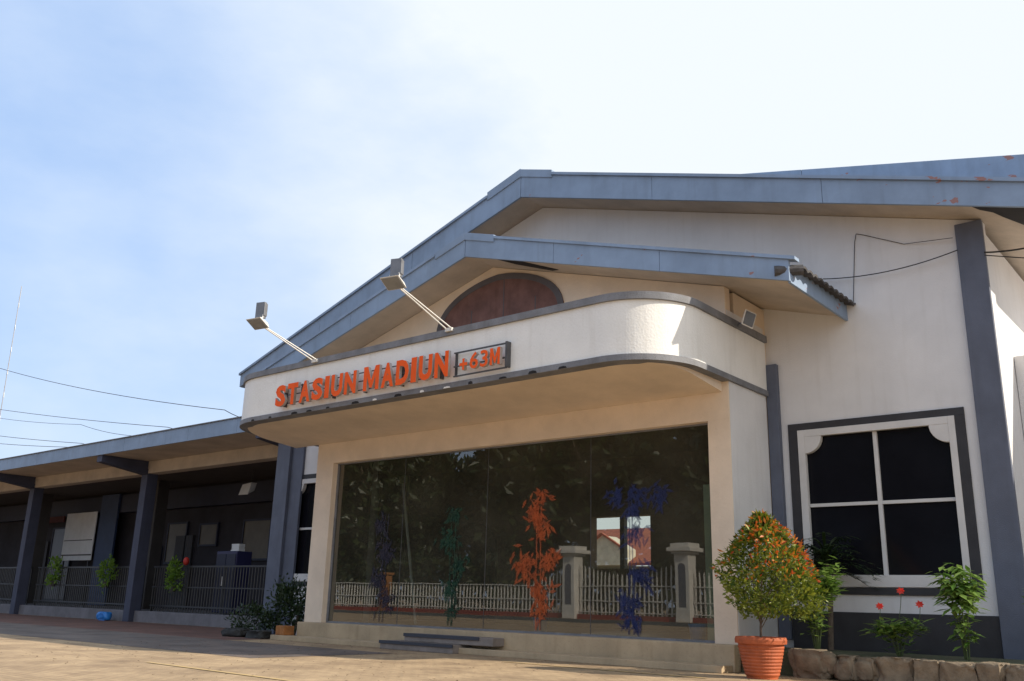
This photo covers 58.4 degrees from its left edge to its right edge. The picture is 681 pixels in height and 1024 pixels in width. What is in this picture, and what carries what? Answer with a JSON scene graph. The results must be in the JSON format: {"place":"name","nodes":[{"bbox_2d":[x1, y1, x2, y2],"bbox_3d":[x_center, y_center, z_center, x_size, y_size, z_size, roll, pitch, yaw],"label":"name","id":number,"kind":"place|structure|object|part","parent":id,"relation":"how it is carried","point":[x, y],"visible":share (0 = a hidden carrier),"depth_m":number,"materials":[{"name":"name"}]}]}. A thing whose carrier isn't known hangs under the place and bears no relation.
{"place":"outdoors","nodes":[
{"label":"outdoors","id":0,"kind":"place"},
{"bbox_2d":[2,436,82,443],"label":"cable","id":1,"kind":"object","parent":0,"point":[42,440],"visible":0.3,"depth_m":68.45,"materials":[{"name":"black rubber"}]},
{"bbox_2d":[1,418,131,435],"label":"cable","id":2,"kind":"object","parent":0,"point":[75,424],"visible":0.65,"depth_m":66.86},
{"bbox_2d":[0,409,169,427],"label":"cable","id":3,"kind":"object","parent":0,"point":[90,420],"visible":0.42,"depth_m":64.35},
{"bbox_2d":[0,368,238,416],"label":"cable","id":4,"kind":"object","parent":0,"point":[127,396],"visible":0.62,"depth_m":60.71,"materials":[{"name":"black rubber"}]},
{"bbox_2d":[0,613,274,639],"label":"pavement","id":5,"kind":"structure","parent":0,"point":[177,630],"depth_m":27.98,"materials":[{"name":"grey concrete"}]},
{"bbox_2d":[96,612,111,620],"bbox_3d":[-14.730,9.989,33.124,0.684,0.367,0.389,-11,-20,37],"label":"plastic bag","id":6,"kind":"object","parent":5,"relation":"on","point":[104,616],"visible":0.96,"depth_m":32.95,"materials":[{"name":"blue plastic"}]},
{"bbox_2d":[222,628,250,636],"bbox_3d":[-6.907,7.376,23.078,0.748,0.269,0.564,-8,-18,29],"label":"plant pot","id":7,"kind":"object","parent":5,"relation":"on","point":[234,632],"visible":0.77,"depth_m":22.86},
{"bbox_2d":[246,630,272,638],"bbox_3d":[-6.179,7.231,22.477,0.648,0.250,0.500,-12,-21,38],"label":"plant pot","id":8,"kind":"object","parent":5,"relation":"on","point":[260,634],"visible":0.84,"depth_m":22.32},
{"bbox_2d":[0,622,389,657],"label":"pavement","id":9,"kind":"structure","parent":0,"point":[216,646],"depth_m":19.36,"materials":[{"name":"grey concrete"}]},
{"bbox_2d":[275,625,293,634],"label":"plant pot","id":10,"kind":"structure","parent":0,"point":[284,630],"depth_m":21.90,"materials":[{"name":"orange ceramic"}]},
{"bbox_2d":[0,613,840,680],"bbox_3d":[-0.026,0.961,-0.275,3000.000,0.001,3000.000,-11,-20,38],"label":"ground","id":11,"kind":"structure","parent":0,"point":[107,662],"depth_m":13.88,"materials":[{"name":"beige concrete"}]},
{"bbox_2d":[0,286,21,415],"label":"radio mast","id":12,"kind":"object","parent":11,"relation":"on","point":[10,352],"visible":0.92,"depth_m":152.63,"materials":[{"name":"grey metal"}]},
{"bbox_2d":[0,416,278,628],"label":"arcade building","id":13,"kind":"structure","parent":11,"relation":"on","point":[159,498],"depth_m":37.49,"materials":[{"name":"blue paint"}]},
{"bbox_2d":[0,567,32,604],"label":"railing","id":14,"kind":"object","parent":13,"relation":"on","point":[8,599],"visible":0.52,"depth_m":40.54,"materials":[{"name":"metal"}]},
{"bbox_2d":[36,542,49,601],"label":"door","id":15,"kind":"structure","parent":13,"relation":"in","point":[47,546],"depth_m":46.71,"materials":[{"name":"paint"}]},
{"bbox_2d":[42,527,70,600],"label":"door","id":16,"kind":"structure","parent":13,"relation":"in","point":[58,533],"depth_m":46.12,"materials":[{"name":"blue paint"}]},
{"bbox_2d":[56,511,97,604],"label":"notice board","id":17,"kind":"object","parent":13,"relation":"on","point":[79,536],"visible":0.81,"depth_m":43.98,"materials":[{"name":"paint"}]},
{"bbox_2d":[33,566,146,609],"bbox_3d":[-16.871,9.750,36.265,8.600,1.570,0.110,-11,-20,38],"label":"railing","id":18,"kind":"object","parent":13,"relation":"on","point":[78,585],"visible":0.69,"depth_m":36.39,"materials":[{"name":"metal"}]},
{"bbox_2d":[44,555,65,589],"bbox_3d":[-18.877,9.536,37.740,1.010,1.454,0.619,-6,-18,24],"label":"railing plant","id":19,"kind":"object","parent":18,"relation":"hanging from","point":[55,577],"visible":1,"depth_m":37.67,"materials":[{"name":"green plant"}]},
{"bbox_2d":[95,554,118,594],"bbox_3d":[-15.470,8.916,34.964,1.233,1.535,0.716,-6,-18,25],"label":"railing plant","id":20,"kind":"object","parent":18,"relation":"attached to","point":[105,583],"visible":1,"depth_m":34.88,"materials":[{"name":"green plant"}]},
{"bbox_2d":[163,522,189,563],"bbox_3d":[-14.474,8.734,39.522,1.560,1.760,0.096,-11,-20,38],"label":"window","id":21,"kind":"structure","parent":13,"relation":"in","point":[174,529],"depth_m":39.67,"materials":[{"name":"grey glass"}]},
{"bbox_2d":[168,535,194,608],"bbox_3d":[-14.004,9.786,38.790,1.300,3.000,0.095,-11,-20,38],"label":"door","id":22,"kind":"structure","parent":13,"relation":"in","point":[189,543],"depth_m":38.73,"materials":[{"name":"paint"}]},
{"bbox_2d":[149,565,266,615],"bbox_3d":[-9.617,8.289,30.468,8.800,1.570,0.110,-11,-20,38],"label":"railing","id":23,"kind":"object","parent":13,"relation":"on","point":[220,608],"visible":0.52,"depth_m":30.84,"materials":[{"name":"metal"}]},
{"bbox_2d":[164,554,185,592],"bbox_3d":[-11.836,8.159,32.099,0.633,1.311,1.073,12,-19,-32],"label":"railing plant","id":24,"kind":"object","parent":23,"relation":"hanging from","point":[174,573],"visible":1,"depth_m":31.93,"materials":[{"name":"green plant"}]},
{"bbox_2d":[183,555,188,564],"bbox_3d":[-11.369,7.662,32.002,0.220,0.366,0.214,-11,-20,38],"label":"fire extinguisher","id":25,"kind":"object","parent":23,"relation":"hanging from","point":[186,561],"visible":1,"depth_m":31.91,"materials":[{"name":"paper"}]},
{"bbox_2d":[197,522,219,546],"bbox_3d":[-12.614,8.073,38.124,1.360,0.960,0.096,-11,-20,38],"label":"window","id":26,"kind":"structure","parent":13,"relation":"in","point":[208,535],"depth_m":38.09,"materials":[{"name":"grey glass"}]},
{"bbox_2d":[212,551,251,612],"bbox_3d":[-9.599,8.250,31.312,1.200,2.030,0.640,-11,-20,38],"label":"cabinet","id":27,"kind":"object","parent":13,"relation":"on","point":[234,557],"visible":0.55,"depth_m":31.04,"materials":[{"name":"blue paint"}]},
{"bbox_3d":[-10.004,8.237,31.271,0.530,1.850,0.018,-11,-20,38],"label":"door","id":28,"kind":"part","parent":27,"relation":"part of","materials":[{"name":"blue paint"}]},
{"bbox_3d":[-9.564,8.148,30.919,0.530,1.850,0.018,-11,-20,38],"label":"door","id":29,"kind":"part","parent":27,"relation":"part of","materials":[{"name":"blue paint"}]},
{"bbox_2d":[231,544,244,550],"bbox_3d":[-9.402,7.112,31.454,0.478,0.242,0.240,-11,-20,38],"label":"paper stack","id":30,"kind":"object","parent":27,"relation":"on","point":[237,547],"visible":0.97,"depth_m":31.33,"materials":[{"name":"white paper"}]},
{"bbox_2d":[239,469,256,494],"bbox_3d":[-9.733,5.234,33.847,0.596,0.947,0.346,-11,-20,38],"label":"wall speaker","id":31,"kind":"object","parent":13,"relation":"hanging from","point":[247,488],"depth_m":33.65,"materials":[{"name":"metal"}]},
{"bbox_2d":[241,518,270,560],"bbox_3d":[-10.036,7.816,35.983,1.860,1.610,0.096,-11,-20,38],"label":"window","id":32,"kind":"structure","parent":13,"relation":"in","point":[255,532],"depth_m":35.93,"materials":[{"name":"grey glass"}]},
{"bbox_2d":[148,662,294,680],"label":"road marking","id":33,"kind":"object","parent":11,"relation":"on","point":[223,671],"visible":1,"depth_m":12.29,"materials":[{"name":"yellow paint"}]},
{"bbox_2d":[225,573,307,634],"bbox_3d":[-5.864,6.469,23.513,3.084,2.379,1.697,-2,-16,12],"label":"dark bush","id":34,"kind":"object","parent":11,"relation":"on","point":[282,590],"visible":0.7,"depth_m":23.23,"materials":[{"name":"green plant"}]},
{"bbox_2d":[1,640,791,680],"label":"leaf litter","id":35,"kind":"object","parent":11,"relation":"on","point":[292,659],"visible":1,"depth_m":14.63,"materials":[{"name":"brown plant"}]},
{"bbox_2d":[504,661,702,677],"bbox_3d":[1.367,5.308,14.804,4.001,0.001,0.100,-12,-21,39],"label":"road marking","id":36,"kind":"object","parent":11,"relation":"on","point":[611,670],"visible":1,"depth_m":14.61,"materials":[{"name":"white paint"}]},
{"bbox_2d":[239,154,1023,673],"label":"station building","id":37,"kind":"structure","parent":11,"relation":"on","point":[879,418],"depth_m":17.54,"materials":[{"name":"white paint"}]},
{"bbox_2d":[246,302,317,362],"bbox_3d":[-4.996,-0.168,20.025,0.496,1.040,1.687,-11,-20,38],"label":"floodlight","id":38,"kind":"object","parent":37,"relation":"attached to","point":[258,322],"visible":1,"depth_m":19.61,"materials":[{"name":"white paint"}]},
{"bbox_2d":[293,473,316,585],"bbox_3d":[-5.209,5.176,25.208,3.040,3.070,0.160,-11,-20,38],"label":"window","id":39,"kind":"structure","parent":37,"relation":"in","point":[308,489],"depth_m":25.78,"materials":[{"name":"black glass"}]},
{"bbox_2d":[275,341,510,407],"bbox_3d":[-2.694,0.769,18.788,6.770,0.520,0.192,-11,-20,38],"label":"name sign","id":40,"kind":"object","parent":37,"relation":"attached to","point":[439,365],"visible":1,"depth_m":18.43,"materials":[{"name":"metal"}]},
{"bbox_2d":[402,483,416,623],"bbox_3d":[-2.617,5.352,23.307,0.066,3.520,1.155,12,-19,-33],"label":"leaning pole","id":41,"kind":"object","parent":37,"relation":"on","point":[410,564],"visible":0.92,"depth_m":23.20,"materials":[{"name":"grey metal"}]},
{"bbox_2d":[380,258,452,331],"bbox_3d":[-1.786,-0.859,17.470,0.462,1.070,1.693,-11,-20,38],"label":"floodlight","id":42,"kind":"object","parent":37,"relation":"attached to","point":[393,280],"visible":1,"depth_m":17.05,"materials":[{"name":"white paint"}]},
{"bbox_2d":[448,522,497,623],"bbox_3d":[-1.123,6.572,26.045,1.800,2.760,0.035,-11,-20,38],"label":"arched door","id":43,"kind":"structure","parent":37,"relation":"in","point":[474,539],"depth_m":25.91,"materials":[{"name":"glass"}]},
{"bbox_2d":[532,618,548,631],"bbox_3d":[0.566,5.683,18.279,0.330,0.290,0.330,-11,-20,38],"label":"bucket","id":44,"kind":"object","parent":37,"relation":"on","point":[543,625],"visible":0.77,"depth_m":18.17,"materials":[{"name":"beige plastic"}]},
{"bbox_2d":[688,624,706,639],"bbox_3d":[3.266,5.138,16.121,0.330,0.290,0.330,-11,-20,38],"label":"bucket","id":45,"kind":"object","parent":37,"relation":"on","point":[697,631],"visible":0.93,"depth_m":16.01,"materials":[{"name":"beige plastic"}]},
{"bbox_2d":[738,309,756,328],"bbox_3d":[4.192,-0.350,16.721,0.301,0.338,0.465,12,-19,-32],"label":"floodlight","id":46,"kind":"object","parent":37,"relation":"attached to","point":[748,318],"visible":1,"depth_m":16.57,"materials":[{"name":"white paint"}]},
{"bbox_2d":[788,407,984,596],"bbox_3d":[6.382,2.840,15.945,3.080,3.070,0.160,-11,-20,38],"label":"window","id":47,"kind":"structure","parent":37,"relation":"in","point":[907,496],"depth_m":15.86,"materials":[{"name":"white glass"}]},
{"bbox_2d":[823,250,957,278],"bbox_3d":[6.818,-1.316,16.647,2.404,0.148,0.019,-12,-21,39],"label":"cable","id":48,"kind":"object","parent":37,"relation":"attached to","point":[891,270],"visible":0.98,"depth_m":16.58,"materials":[{"name":"black rubber"}]},
{"bbox_2d":[853,234,952,302],"bbox_3d":[7.037,-1.461,16.603,1.849,1.415,0.053,-13,-21,41],"label":"cable","id":49,"kind":"object","parent":37,"relation":"attached to","point":[882,239],"visible":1,"depth_m":17.03,"materials":[{"name":"black rubber"}]},
{"bbox_2d":[984,248,1023,252],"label":"cable","id":50,"kind":"object","parent":37,"relation":"attached to","point":[1003,250],"visible":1,"depth_m":15.45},
{"bbox_2d":[984,255,1023,257],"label":"cable","id":51,"kind":"object","parent":37,"relation":"attached to","point":[1004,256],"visible":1,"depth_m":15.45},
{"bbox_2d":[710,509,830,679],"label":"potted shrub","id":52,"kind":"object","parent":11,"relation":"on","point":[761,656],"visible":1,"depth_m":13.85,"materials":[{"name":"green plant"}]},
{"bbox_2d":[789,648,836,679],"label":"edging stone","id":53,"kind":"object","parent":11,"relation":"on","point":[807,663],"visible":0.92,"depth_m":14.10,"materials":[{"name":"brown stone"}]},
{"bbox_2d":[832,654,856,680],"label":"edging stone","id":54,"kind":"object","parent":11,"relation":"on","point":[844,667],"visible":0.84,"depth_m":13.76,"materials":[{"name":"brown stone"}]},
{"bbox_2d":[855,656,878,680],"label":"edging stone","id":55,"kind":"object","parent":11,"relation":"on","point":[867,668],"visible":0.8,"depth_m":13.56,"materials":[{"name":"brown stone"}]},
{"bbox_2d":[742,647,1023,679],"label":"garden bed","id":56,"kind":"object","parent":11,"relation":"on","point":[786,669],"visible":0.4,"depth_m":14.31,"materials":[{"name":"stone"}]},
{"bbox_2d":[790,555,846,649],"bbox_3d":[4.845,4.230,14.790,1.107,1.505,1.060,-11,-20,38],"label":"leafy shrub","id":57,"kind":"object","parent":56,"relation":"on","point":[829,581],"visible":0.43,"depth_m":14.68,"materials":[{"name":"green plant"}]},
{"bbox_2d":[766,532,883,649],"bbox_3d":[5.372,4.282,15.660,2.105,1.915,2.067,-11,-20,38],"label":"palm plant","id":58,"kind":"object","parent":56,"relation":"on","point":[823,554],"visible":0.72,"depth_m":15.60,"materials":[{"name":"green plant"}]},
{"bbox_2d":[857,587,933,656],"bbox_3d":[5.848,4.306,13.944,1.009,1.075,1.014,-11,-20,38],"label":"flowering plant","id":59,"kind":"object","parent":56,"relation":"on","point":[893,628],"visible":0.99,"depth_m":13.83,"materials":[{"name":"green plant"}]},
{"bbox_2d":[925,563,989,659],"bbox_3d":[6.592,3.951,13.423,0.878,1.380,0.969,-11,-20,38],"label":"leafy plant","id":60,"kind":"object","parent":56,"relation":"on","point":[959,596],"visible":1,"depth_m":13.38,"materials":[{"name":"green plant"}]},
{"bbox_2d":[876,656,914,680],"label":"edging stone","id":61,"kind":"object","parent":11,"relation":"on","point":[895,668],"visible":0.88,"depth_m":13.33,"materials":[{"name":"beige stone"}]},
{"bbox_2d":[911,659,942,680],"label":"edging stone","id":62,"kind":"object","parent":11,"relation":"on","point":[926,670],"visible":0.87,"depth_m":13.06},
{"bbox_2d":[940,661,977,680],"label":"edging stone","id":63,"kind":"object","parent":11,"relation":"on","point":[957,671],"visible":0.91,"depth_m":12.79,"materials":[{"name":"beige stone"}]},
{"bbox_2d":[976,661,1008,680],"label":"edging stone","id":64,"kind":"object","parent":11,"relation":"on","point":[991,671],"visible":0.87,"depth_m":12.53,"materials":[{"name":"beige stone"}]},
{"bbox_2d":[1004,664,1023,680],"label":"edging stone","id":65,"kind":"object","parent":11,"relation":"on","point":[1015,672],"visible":0.98,"depth_m":12.38,"materials":[{"name":"beige stone"}]},
{"bbox_2d":[0,0,1023,565],"label":"sky","id":66,"kind":"structure","parent":0,"point":[170,170],"materials":[{"name":"blue"}]},
{"bbox_2d":[597,528,650,568],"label":"house","id":67,"kind":"structure","parent":0,"point":[608,547],"depth_m":52.37,"materials":[{"name":"white paint"}]},
{"bbox_2d":[1014,355,1023,431],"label":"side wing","id":68,"kind":"structure","parent":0,"point":[1019,364],"depth_m":16.05,"materials":[{"name":"white paint"}]}
]}

